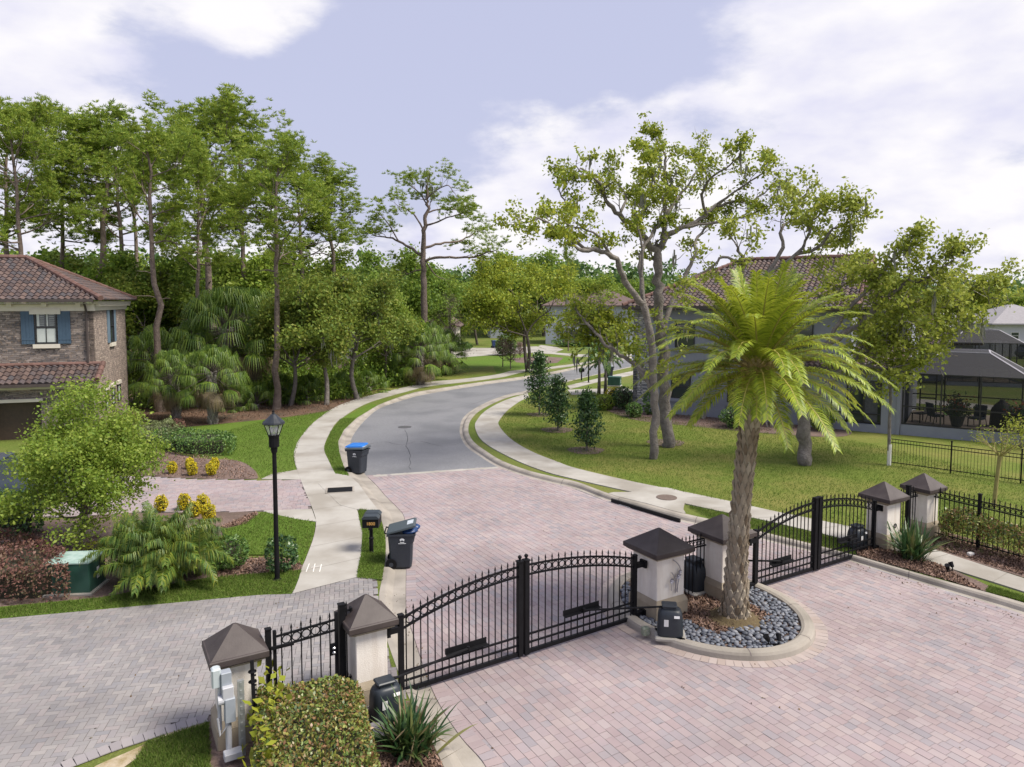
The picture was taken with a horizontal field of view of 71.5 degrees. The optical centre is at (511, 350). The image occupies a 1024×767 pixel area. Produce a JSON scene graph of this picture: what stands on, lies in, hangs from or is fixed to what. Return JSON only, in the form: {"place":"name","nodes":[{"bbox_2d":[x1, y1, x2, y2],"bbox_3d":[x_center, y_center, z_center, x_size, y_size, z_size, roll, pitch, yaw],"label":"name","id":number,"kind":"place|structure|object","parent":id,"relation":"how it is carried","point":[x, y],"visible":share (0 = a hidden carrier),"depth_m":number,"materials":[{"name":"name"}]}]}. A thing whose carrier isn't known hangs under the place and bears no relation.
{"place":"outdoors","nodes":[
{"label":"outdoors","id":0,"kind":"place"},
{"bbox_2d":[0,570,300,618],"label":"lawn","id":1,"kind":"structure","parent":0,"point":[174,601],"depth_m":16.49,"materials":[{"name":"green plant"}]},
{"bbox_2d":[262,410,284,580],"bbox_3d":[-5.801,3.563,17.420,0.536,4.261,0.536,-1,4,-20],"label":"street lamp","id":2,"kind":"object","parent":1,"relation":"on","point":[273,419],"visible":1,"depth_m":17.35,"materials":[{"name":"black metal"}]},
{"bbox_2d":[31,475,310,516],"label":"driveway","id":3,"kind":"structure","parent":0,"point":[171,489],"depth_m":25.29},
{"bbox_2d":[0,577,406,766],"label":"herringbone path","id":4,"kind":"structure","parent":0,"point":[56,644],"depth_m":13.47,"materials":[{"name":"brick"}]},
{"bbox_2d":[186,411,325,478],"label":"lawn","id":5,"kind":"structure","parent":0,"point":[226,426],"depth_m":35.15,"materials":[{"name":"green plant"}]},
{"bbox_2d":[150,427,236,455],"bbox_3d":[-14.957,4.175,33.155,5.056,0.876,3.559,0,4,0],"label":"garden hedge","id":6,"kind":"object","parent":5,"relation":"on","point":[197,442],"visible":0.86,"depth_m":32.24,"materials":[{"name":"green plant"}]},
{"bbox_2d":[221,512,314,563],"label":"lawn","id":7,"kind":"structure","parent":0,"point":[262,534],"depth_m":21.21,"materials":[{"name":"green plant"}]},
{"bbox_2d":[112,349,441,426],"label":"forest floor","id":8,"kind":"structure","parent":0,"point":[281,414],"depth_m":43.96,"materials":[{"name":"brown soil"}]},
{"bbox_2d":[1,98,118,303],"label":"pine tree","id":9,"kind":"object","parent":8,"relation":"on","point":[63,235],"visible":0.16,"depth_m":61.07,"materials":[{"name":"green plant"}]},
{"bbox_2d":[21,99,164,281],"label":"pine tree","id":10,"kind":"object","parent":8,"relation":"on","point":[102,233],"visible":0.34,"depth_m":58.79,"materials":[{"name":"green plant"}]},
{"bbox_2d":[30,98,184,351],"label":"pine tree","id":11,"kind":"object","parent":8,"relation":"on","point":[116,112],"visible":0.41,"depth_m":58.13,"materials":[{"name":"green plant"}]},
{"bbox_2d":[72,261,207,355],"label":"oak tree","id":12,"kind":"object","parent":8,"relation":"on","point":[115,280],"visible":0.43,"depth_m":57.51,"materials":[{"name":"green plant"}]},
{"bbox_2d":[91,109,211,411],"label":"pine tree","id":13,"kind":"object","parent":8,"relation":"on","point":[151,141],"visible":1,"depth_m":42.67,"materials":[{"name":"green plant"}]},
{"bbox_2d":[74,243,242,342],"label":"oak tree","id":14,"kind":"object","parent":8,"relation":"on","point":[116,259],"visible":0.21,"depth_m":58.49,"materials":[{"name":"green plant"}]},
{"bbox_2d":[127,324,189,404],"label":"cabbage palm","id":15,"kind":"object","parent":8,"relation":"on","point":[143,340],"visible":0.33,"depth_m":46.11,"materials":[{"name":"green plant"}]},
{"bbox_2d":[135,349,203,419],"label":"cabbage palm","id":16,"kind":"object","parent":8,"relation":"on","point":[165,360],"visible":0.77,"depth_m":40.23,"materials":[{"name":"green plant"}]},
{"bbox_2d":[146,318,243,407],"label":"cabbage palm","id":17,"kind":"object","parent":8,"relation":"on","point":[208,337],"visible":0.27,"depth_m":45.34,"materials":[{"name":"green plant"}]},
{"bbox_2d":[152,124,245,319],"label":"pine tree","id":18,"kind":"object","parent":8,"relation":"on","point":[202,234],"visible":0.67,"depth_m":47.66,"materials":[{"name":"green plant"}]},
{"bbox_2d":[117,82,281,343],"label":"pine tree","id":19,"kind":"object","parent":8,"relation":"on","point":[204,112],"visible":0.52,"depth_m":55.20,"materials":[{"name":"green plant"}]},
{"bbox_2d":[170,343,254,423],"bbox_3d":[-16.834,1.893,39.951,4.441,4.636,4.386,-1,4,-17],"label":"cabbage palm","id":20,"kind":"object","parent":8,"relation":"on","point":[213,397],"visible":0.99,"depth_m":39.47,"materials":[{"name":"green plant"}]},
{"bbox_2d":[167,285,287,403],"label":"cabbage palm","id":21,"kind":"object","parent":8,"relation":"on","point":[233,300],"visible":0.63,"depth_m":45.49,"materials":[{"name":"green plant"}]},
{"bbox_2d":[165,245,320,359],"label":"oak tree","id":22,"kind":"object","parent":8,"relation":"on","point":[223,277],"visible":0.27,"depth_m":58.71,"materials":[{"name":"green plant"}]},
{"bbox_2d":[204,97,292,324],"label":"pine tree","id":23,"kind":"object","parent":8,"relation":"on","point":[264,124],"visible":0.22,"depth_m":58.88,"materials":[{"name":"green plant"}]},
{"bbox_2d":[208,123,348,409],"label":"pine tree","id":24,"kind":"object","parent":8,"relation":"on","point":[287,142],"visible":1,"depth_m":43.20,"materials":[{"name":"green plant"}]},
{"bbox_2d":[220,285,354,405],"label":"oak tree","id":25,"kind":"object","parent":8,"relation":"on","point":[264,322],"visible":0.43,"depth_m":45.94,"materials":[{"name":"green plant"}]},
{"bbox_2d":[127,326,470,410],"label":"undergrowth","id":26,"kind":"object","parent":8,"relation":"on","point":[337,391],"visible":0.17,"depth_m":53.41,"materials":[{"name":"green plant"}]},
{"bbox_2d":[247,150,376,370],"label":"pine tree","id":27,"kind":"object","parent":8,"relation":"on","point":[322,162],"visible":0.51,"depth_m":61.56,"materials":[{"name":"green plant"}]},
{"bbox_2d":[265,262,367,404],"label":"oak tree","id":28,"kind":"object","parent":8,"relation":"on","point":[324,333],"visible":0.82,"depth_m":44.96,"materials":[{"name":"green plant"}]},
{"bbox_2d":[281,162,377,371],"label":"pine tree","id":29,"kind":"object","parent":8,"relation":"on","point":[337,179],"visible":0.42,"depth_m":64.50,"materials":[{"name":"green plant"}]},
{"bbox_2d":[296,262,427,398],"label":"oak tree","id":30,"kind":"object","parent":8,"relation":"on","point":[375,312],"visible":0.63,"depth_m":48.42,"materials":[{"name":"green plant"}]},
{"bbox_2d":[353,280,430,383],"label":"oak tree","id":31,"kind":"object","parent":8,"relation":"on","point":[401,309],"visible":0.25,"depth_m":57.11,"materials":[{"name":"green plant"}]},
{"bbox_2d":[344,241,444,321],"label":"oak tree","id":32,"kind":"object","parent":8,"relation":"on","point":[412,292],"visible":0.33,"depth_m":72.58,"materials":[{"name":"green plant"}]},
{"bbox_2d":[359,366,495,397],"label":"forest bank","id":33,"kind":"structure","parent":0,"point":[476,372],"depth_m":65.70,"materials":[{"name":"plant"}]},
{"bbox_2d":[387,326,451,384],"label":"cabbage palm","id":34,"kind":"object","parent":33,"relation":"on","point":[420,372],"visible":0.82,"depth_m":57.52,"materials":[{"name":"green plant"}]},
{"bbox_2d":[353,157,511,355],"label":"pine tree","id":35,"kind":"object","parent":33,"relation":"on","point":[460,209],"visible":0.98,"depth_m":65.38,"materials":[{"name":"green plant"}]},
{"bbox_2d":[293,355,631,592],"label":"pavement","id":36,"kind":"structure","parent":0,"point":[335,549],"depth_m":23.34,"materials":[{"name":"concrete"}]},
{"bbox_2d":[350,359,632,475],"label":"road","id":37,"kind":"structure","parent":0,"point":[438,426],"depth_m":38.78,"materials":[{"name":"asphalt"}]},
{"bbox_2d":[338,357,631,766],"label":"kerb","id":38,"kind":"structure","parent":37,"relation":"on","point":[393,582],"depth_m":16.91,"materials":[{"name":"concrete"}]},
{"bbox_2d":[384,517,419,568],"bbox_3d":[-2.885,5.093,18.772,0.930,1.199,0.698,0,4,-5],"label":"wheeled bin","id":39,"kind":"object","parent":38,"relation":"on","point":[400,535],"visible":1,"depth_m":18.49,"materials":[{"name":"black plastic"}]},
{"bbox_2d":[0,306,1023,766],"bbox_3d":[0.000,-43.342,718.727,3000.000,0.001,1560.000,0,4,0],"label":"ground","id":40,"kind":"structure","parent":0,"point":[538,340],"depth_m":35.47,"materials":[{"name":"green plant"}]},
{"bbox_2d":[0,95,87,254],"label":"pine tree","id":41,"kind":"object","parent":40,"relation":"on","point":[8,199],"visible":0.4,"depth_m":55.16,"materials":[{"name":"green plant"}]},
{"bbox_2d":[0,92,112,254],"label":"pine tree","id":42,"kind":"object","parent":40,"relation":"on","point":[28,141],"visible":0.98,"depth_m":51.28,"materials":[{"name":"green plant"}]},
{"bbox_2d":[0,254,136,439],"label":"stone house","id":43,"kind":"structure","parent":40,"relation":"on","point":[44,344],"depth_m":35.96,"materials":[{"name":"tile"}]},
{"bbox_2d":[0,402,41,439],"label":"garage door","id":44,"kind":"structure","parent":43,"relation":"in","point":[13,416],"depth_m":35.45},
{"bbox_2d":[0,512,302,606],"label":"mulch bed","id":45,"kind":"object","parent":40,"relation":"on","point":[107,588],"visible":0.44,"depth_m":20.20,"materials":[{"name":"brown wood"}]},
{"bbox_2d":[0,527,70,603],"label":"red shrubs","id":46,"kind":"object","parent":45,"relation":"on","point":[24,574],"visible":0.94,"depth_m":16.50,"materials":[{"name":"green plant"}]},
{"bbox_2d":[42,550,109,597],"bbox_3d":[-10.421,5.322,16.995,1.100,0.810,0.920,0,4,-5],"label":"utility box","id":47,"kind":"object","parent":45,"relation":"on","point":[83,581],"visible":0.66,"depth_m":16.64,"materials":[{"name":"metal"}]},
{"bbox_2d":[0,375,188,550],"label":"ornamental tree","id":48,"kind":"object","parent":45,"relation":"on","point":[107,449],"visible":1,"depth_m":18.85,"materials":[{"name":"green plant"}]},
{"bbox_2d":[78,500,234,596],"bbox_3d":[-8.588,4.761,17.314,3.752,2.163,3.210,0,4,0],"label":"palm clump","id":49,"kind":"object","parent":45,"relation":"on","point":[152,550],"visible":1,"depth_m":16.79,"materials":[{"name":"green plant"}]},
{"bbox_2d":[133,448,257,478],"bbox_3d":[-13.872,4.821,29.661,8.972,0.001,3.738,2,5,28],"label":"mulch bed","id":50,"kind":"object","parent":40,"relation":"on","point":[229,468],"visible":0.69,"depth_m":28.89,"materials":[{"name":"brown wood"}]},
{"bbox_2d":[0,578,395,765],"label":"path base","id":51,"kind":"object","parent":40,"relation":"on","point":[209,717],"visible":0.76,"depth_m":13.47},
{"bbox_2d":[51,714,207,766],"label":"path border","id":52,"kind":"object","parent":51,"relation":"on","point":[105,749],"visible":0.99,"depth_m":11.11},
{"bbox_2d":[334,594,398,705],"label":"gate pillar","id":53,"kind":"structure","parent":51,"relation":"on","point":[368,621],"depth_m":12.12,"materials":[{"name":"beige paint"}]},
{"bbox_2d":[387,555,523,689],"bbox_3d":[-0.982,5.035,13.127,2.850,2.024,0.240,-3,5,-32],"label":"driveway gate leaf","id":54,"kind":"object","parent":53,"relation":"attached to","point":[476,645],"visible":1,"depth_m":13.21,"materials":[{"name":"black metal"}]},
{"bbox_2d":[187,701,442,766],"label":"mulch bed","id":55,"kind":"object","parent":40,"relation":"on","point":[217,758],"visible":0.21,"depth_m":10.71,"materials":[{"name":"wood"}]},
{"bbox_2d":[210,665,245,762],"bbox_3d":[-4.237,5.451,10.647,0.440,1.440,0.380,-2,5,-30],"label":"meter rack","id":56,"kind":"object","parent":55,"relation":"on","point":[221,680],"visible":0.97,"depth_m":10.59,"materials":[{"name":"grey"}]},
{"bbox_2d":[202,622,268,750],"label":"gate pillar","id":57,"kind":"structure","parent":55,"relation":"on","point":[235,648],"depth_m":11.04,"materials":[{"name":"beige paint"}]},
{"bbox_2d":[264,627,271,686],"bbox_3d":[-3.998,5.300,11.515,0.220,1.620,0.100,-2,5,-30],"label":"gate post","id":58,"kind":"object","parent":55,"relation":"on","point":[268,661],"visible":0.39,"depth_m":11.48,"materials":[{"name":"black metal"}]},
{"bbox_2d":[270,612,338,702],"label":"foot gate","id":59,"kind":"structure","parent":58,"relation":"attached to","point":[333,648],"depth_m":11.83,"materials":[{"name":"black metal"}]},
{"bbox_2d":[237,659,381,766],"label":"clipped hedge","id":60,"kind":"object","parent":55,"relation":"on","point":[305,731],"visible":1,"depth_m":10.05,"materials":[{"name":"green plant"}]},
{"bbox_2d":[358,679,477,766],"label":"strap plant","id":61,"kind":"object","parent":55,"relation":"on","point":[408,731],"visible":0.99,"depth_m":10.82,"materials":[{"name":"green plant"}]},
{"bbox_2d":[318,473,377,510],"bbox_3d":[-5.976,5.102,25.651,1.356,0.042,5.741,-2,4,-27],"label":"inlet apron","id":62,"kind":"object","parent":40,"relation":"on","point":[357,498],"visible":0.81,"depth_m":25.24,"materials":[{"name":"concrete"}]},
{"bbox_2d":[1,246,1023,347],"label":"woods","id":63,"kind":"object","parent":40,"relation":"on","point":[632,274],"visible":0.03,"depth_m":158.81,"materials":[{"name":"green plant"}]},
{"bbox_2d":[3,409,1023,766],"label":"bed mulch","id":64,"kind":"object","parent":40,"relation":"on","point":[925,565],"visible":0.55,"depth_m":18.84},
{"bbox_2d":[369,646,469,723],"bbox_3d":[-1.462,5.688,12.280,2.201,0.640,0.470,-4,5,-42],"label":"gate operator","id":65,"kind":"object","parent":64,"relation":"on","point":[382,687],"visible":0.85,"depth_m":11.60,"materials":[{"name":"grey"}]},
{"bbox_2d":[454,249,596,371],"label":"oak tree","id":66,"kind":"object","parent":40,"relation":"on","point":[491,302],"visible":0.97,"depth_m":67.31,"materials":[{"name":"green plant"}]},
{"bbox_2d":[609,487,687,513],"bbox_3d":[5.323,5.151,24.953,2.286,0.042,3.212,-4,5,-42],"label":"inlet apron","id":67,"kind":"object","parent":40,"relation":"on","point":[647,495],"visible":1,"depth_m":24.85,"materials":[{"name":"concrete"}]},
{"bbox_2d":[373,474,1023,766],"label":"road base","id":68,"kind":"object","parent":40,"relation":"on","point":[685,670],"visible":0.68,"depth_m":12.58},
{"bbox_2d":[608,572,815,660],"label":"island kerb","id":69,"kind":"structure","parent":68,"relation":"on","point":[802,640],"depth_m":14.35,"materials":[{"name":"concrete"}]},
{"bbox_2d":[582,601,685,641],"bbox_3d":[2.524,5.542,14.725,2.113,0.690,0.542,0,4,6],"label":"gate operator","id":70,"kind":"object","parent":69,"relation":"on","point":[669,627],"visible":1,"depth_m":14.48,"materials":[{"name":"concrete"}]},
{"bbox_2d":[598,571,827,667],"bbox_3d":[4.400,5.883,16.150,4.799,0.020,5.148,0,4,0],"label":"island border","id":71,"kind":"object","parent":68,"relation":"on","point":[817,647],"visible":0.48,"depth_m":14.37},
{"bbox_2d":[460,367,1023,613],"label":"kerb","id":72,"kind":"structure","parent":68,"relation":"on","point":[965,591],"depth_m":22.51,"materials":[{"name":"concrete"}]},
{"bbox_2d":[816,493,882,569],"bbox_3d":[9.094,4.657,19.080,2.800,1.948,0.240,-2,5,-31],"label":"driveway gate leaf","id":73,"kind":"object","parent":40,"relation":"on","point":[875,507],"visible":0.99,"depth_m":18.96,"materials":[{"name":"black metal"}]},
{"bbox_2d":[858,481,909,549],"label":"gate pillar","id":74,"kind":"structure","parent":40,"relation":"on","point":[889,497],"depth_m":19.80,"materials":[{"name":"beige paint"}]},
{"bbox_2d":[857,548,987,590],"bbox_3d":[10.430,5.601,18.496,1.478,0.001,3.672,-2,4,-21],"label":"mulch bed","id":75,"kind":"object","parent":40,"relation":"on","point":[981,585],"visible":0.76,"depth_m":17.78,"materials":[{"name":"brown wood"}]},
{"bbox_2d":[881,519,952,561],"bbox_3d":[10.842,5.049,19.019,1.906,1.312,2.135,2,5,32],"label":"strap plant","id":76,"kind":"object","parent":75,"relation":"on","point":[911,546],"visible":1,"depth_m":18.89,"materials":[{"name":"green plant"}]},
{"bbox_2d":[947,328,1023,367],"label":"screen enclosure","id":77,"kind":"object","parent":40,"relation":"on","point":[1006,345],"visible":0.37,"depth_m":57.21,"materials":[{"name":"grey paint"}]},
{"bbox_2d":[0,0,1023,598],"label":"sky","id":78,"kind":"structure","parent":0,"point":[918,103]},
{"bbox_2d":[375,467,1023,766],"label":"paver road","id":79,"kind":"structure","parent":0,"point":[836,593],"depth_m":13.53,"materials":[{"name":"brick"}]},
{"bbox_2d":[367,475,503,766],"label":"paver border","id":80,"kind":"object","parent":79,"relation":"on","point":[475,743],"visible":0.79,"depth_m":13.29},
{"bbox_2d":[620,581,800,647],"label":"island soil","id":81,"kind":"structure","parent":0,"point":[798,631],"depth_m":15.26,"materials":[{"name":"brown soil"}]},
{"bbox_2d":[623,527,694,621],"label":"gate pillar","id":82,"kind":"structure","parent":81,"relation":"on","point":[659,550],"depth_m":15.58,"materials":[{"name":"beige paint"}]},
{"bbox_2d":[522,550,646,655],"bbox_3d":[1.583,4.921,14.755,3.181,2.024,0.240,-3,5,-32],"label":"driveway gate leaf","id":83,"kind":"object","parent":82,"relation":"attached to","point":[635,563],"visible":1,"depth_m":14.60,"materials":[{"name":"black metal"}]},
{"bbox_2d":[620,581,800,647],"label":"river rocks","id":84,"kind":"object","parent":81,"relation":"on","point":[754,598],"visible":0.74,"depth_m":14.95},
{"bbox_2d":[688,514,756,599],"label":"gate pillar","id":85,"kind":"structure","parent":81,"relation":"on","point":[713,531],"depth_m":16.60,"materials":[{"name":"beige paint"}]},
{"bbox_2d":[682,593,769,633],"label":"island mulch","id":86,"kind":"object","parent":81,"relation":"on","point":[690,614],"visible":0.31,"depth_m":15.75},
{"bbox_2d":[628,259,898,632],"bbox_3d":[5.109,2.074,15.070,5.213,7.879,5.287,0,4,0],"label":"date palm","id":87,"kind":"object","parent":81,"relation":"on","point":[758,329],"visible":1,"depth_m":14.45,"materials":[{"name":"green plant"}]},
{"bbox_2d":[748,497,819,589],"bbox_3d":[6.765,4.755,17.672,2.595,1.947,0.240,-2,5,-31],"label":"driveway gate leaf","id":88,"kind":"object","parent":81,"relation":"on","point":[814,509],"visible":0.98,"depth_m":17.76,"materials":[{"name":"black metal"}]},
{"bbox_2d":[475,393,1023,592],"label":"pavement","id":89,"kind":"structure","parent":0,"point":[491,433],"depth_m":26.64,"materials":[{"name":"concrete"}]},
{"bbox_2d":[499,387,1023,577],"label":"lawn","id":90,"kind":"structure","parent":0,"point":[878,439],"depth_m":30.20,"materials":[{"name":"green plant"}]},
{"bbox_2d":[0,399,1023,766],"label":"grass","id":91,"kind":"structure","parent":90,"relation":"on","point":[198,749],"depth_m":22.54,"materials":[{"name":"plant"}]},
{"bbox_2d":[528,413,551,416],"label":"mulch ring","id":92,"kind":"object","parent":90,"relation":"on","point":[537,415],"visible":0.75,"depth_m":43.15,"materials":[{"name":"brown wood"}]},
{"bbox_2d":[524,349,554,413],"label":"magnolia tree","id":93,"kind":"object","parent":92,"relation":"on","point":[539,363],"visible":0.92,"depth_m":42.48,"materials":[{"name":"green plant"}]},
{"bbox_2d":[542,427,571,432],"bbox_3d":[2.413,4.239,38.004,1.753,0.001,1.695,0,4,0],"label":"mulch ring","id":94,"kind":"object","parent":90,"relation":"on","point":[561,428],"visible":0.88,"depth_m":38.12,"materials":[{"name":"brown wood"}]},
{"bbox_2d":[539,373,573,430],"bbox_3d":[2.374,2.713,37.685,1.941,3.131,1.920,0,4,0],"label":"magnolia tree","id":95,"kind":"object","parent":94,"relation":"on","point":[558,400],"visible":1,"depth_m":37.48,"materials":[{"name":"green plant"}]},
{"bbox_2d":[567,447,603,453],"bbox_3d":[3.413,4.603,32.807,1.753,0.001,1.695,0,4,0],"label":"mulch ring","id":96,"kind":"object","parent":90,"relation":"on","point":[587,452],"visible":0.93,"depth_m":32.77,"materials":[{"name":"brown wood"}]},
{"bbox_2d":[569,386,605,450],"bbox_3d":[3.501,3.108,32.706,1.686,3.039,1.772,1,4,13],"label":"magnolia tree","id":97,"kind":"object","parent":96,"relation":"on","point":[585,408],"visible":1,"depth_m":32.53,"materials":[{"name":"green plant"}]},
{"bbox_2d":[490,156,682,459],"bbox_3d":[3.528,-2.014,30.947,6.559,13.570,8.344,2,5,31],"label":"oak tree","id":98,"kind":"object","parent":90,"relation":"on","point":[601,328],"visible":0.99,"depth_m":31.00,"materials":[{"name":"green plant"}]},
{"bbox_2d":[647,439,683,445],"bbox_3d":[7.492,4.479,34.580,1.856,0.001,1.795,0,4,0],"label":"mulch ring","id":99,"kind":"object","parent":90,"relation":"on","point":[677,443],"visible":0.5,"depth_m":34.62,"materials":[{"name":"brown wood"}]},
{"bbox_2d":[553,111,805,447],"bbox_3d":[8.138,-3.367,33.763,13.812,16.144,7.206,-1,4,-11],"label":"oak tree","id":100,"kind":"object","parent":99,"relation":"on","point":[649,154],"visible":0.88,"depth_m":33.07,"materials":[{"name":"green plant"}]},
{"bbox_2d":[622,253,929,434],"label":"grey house","id":101,"kind":"structure","parent":90,"relation":"on","point":[874,412],"depth_m":41.62,"materials":[{"name":"paint"}]},
{"bbox_2d":[666,164,1023,465],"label":"oak tree","id":102,"kind":"object","parent":90,"relation":"on","point":[955,292],"visible":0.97,"depth_m":28.80,"materials":[{"name":"green plant"}]},
{"bbox_2d":[900,473,947,537],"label":"gate pillar","id":103,"kind":"structure","parent":90,"relation":"on","point":[926,488],"depth_m":20.78,"materials":[{"name":"beige paint"}]},
{"bbox_2d":[900,348,1023,445],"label":"screen enclosure","id":104,"kind":"object","parent":90,"relation":"on","point":[983,387],"visible":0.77,"depth_m":35.31,"materials":[{"name":"grey paint"}]},
{"bbox_2d":[926,532,1023,576],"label":"mulch bed","id":105,"kind":"object","parent":90,"relation":"on","point":[987,564],"visible":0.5,"depth_m":19.02,"materials":[{"name":"brown wood"}]},
{"bbox_2d":[934,487,1023,557],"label":"hedge fence","id":106,"kind":"object","parent":105,"relation":"on","point":[979,506],"visible":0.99,"depth_m":19.71,"materials":[{"name":"black metal"}]},
{"bbox_2d":[938,505,1023,556],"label":"fence hedge","id":107,"kind":"object","parent":105,"relation":"on","point":[952,513],"visible":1,"depth_m":19.48,"materials":[{"name":"green plant"}]},
{"bbox_2d":[970,304,1023,341],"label":"house","id":108,"kind":"structure","parent":0,"point":[1008,320],"depth_m":88.53,"materials":[{"name":"grey"}]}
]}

